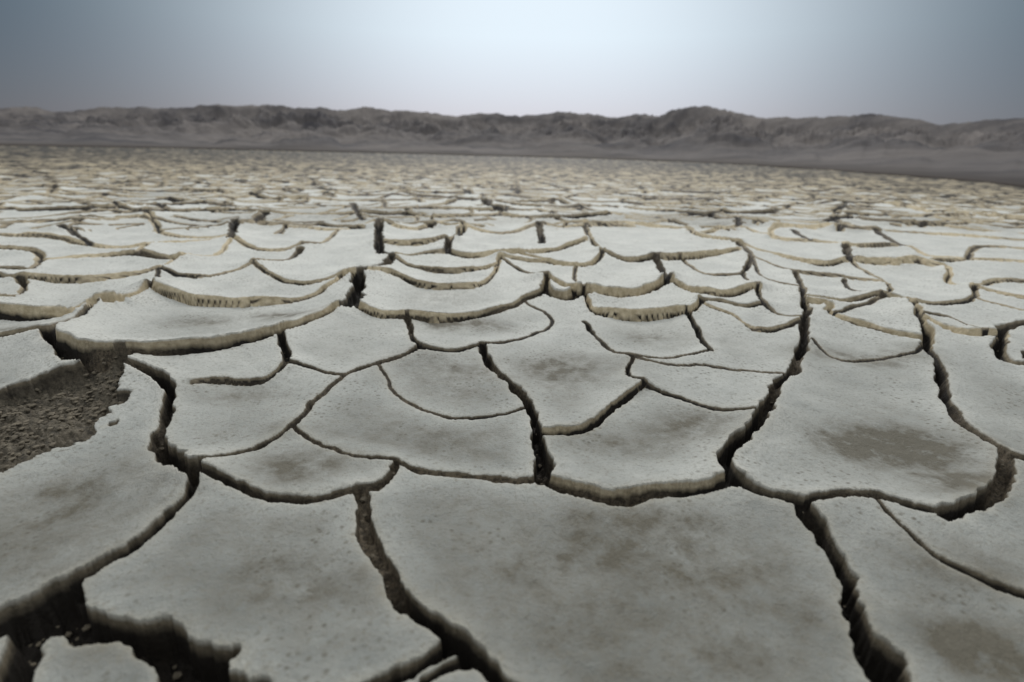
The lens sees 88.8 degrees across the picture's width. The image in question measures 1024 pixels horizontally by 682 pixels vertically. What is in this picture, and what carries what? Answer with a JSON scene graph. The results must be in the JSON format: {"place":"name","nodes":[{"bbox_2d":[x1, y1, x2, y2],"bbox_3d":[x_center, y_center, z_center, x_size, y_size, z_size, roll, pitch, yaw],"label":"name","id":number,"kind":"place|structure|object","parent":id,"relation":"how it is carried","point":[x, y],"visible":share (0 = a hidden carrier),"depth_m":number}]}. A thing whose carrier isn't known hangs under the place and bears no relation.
{"place":"outdoors","nodes":[
{"label":"outdoors","id":0,"kind":"place"},
{"bbox_2d":[0,145,1023,681],"bbox_3d":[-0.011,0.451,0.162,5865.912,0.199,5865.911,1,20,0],"label":"cracked mud ground","id":1,"kind":"structure","parent":0,"point":[696,505],"depth_m":0.93},
{"bbox_2d":[0,297,1003,680],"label":"mud crumbs","id":2,"kind":"object","parent":1,"relation":"on","point":[60,407],"visible":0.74,"depth_m":0.95},
{"bbox_2d":[0,104,1023,187],"bbox_3d":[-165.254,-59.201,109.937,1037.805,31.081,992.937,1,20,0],"label":"desert hills","id":3,"kind":"structure","parent":0,"point":[990,151],"depth_m":143.13},
{"bbox_2d":[0,0,1023,124],"label":"sky","id":4,"kind":"structure","parent":0,"point":[939,62]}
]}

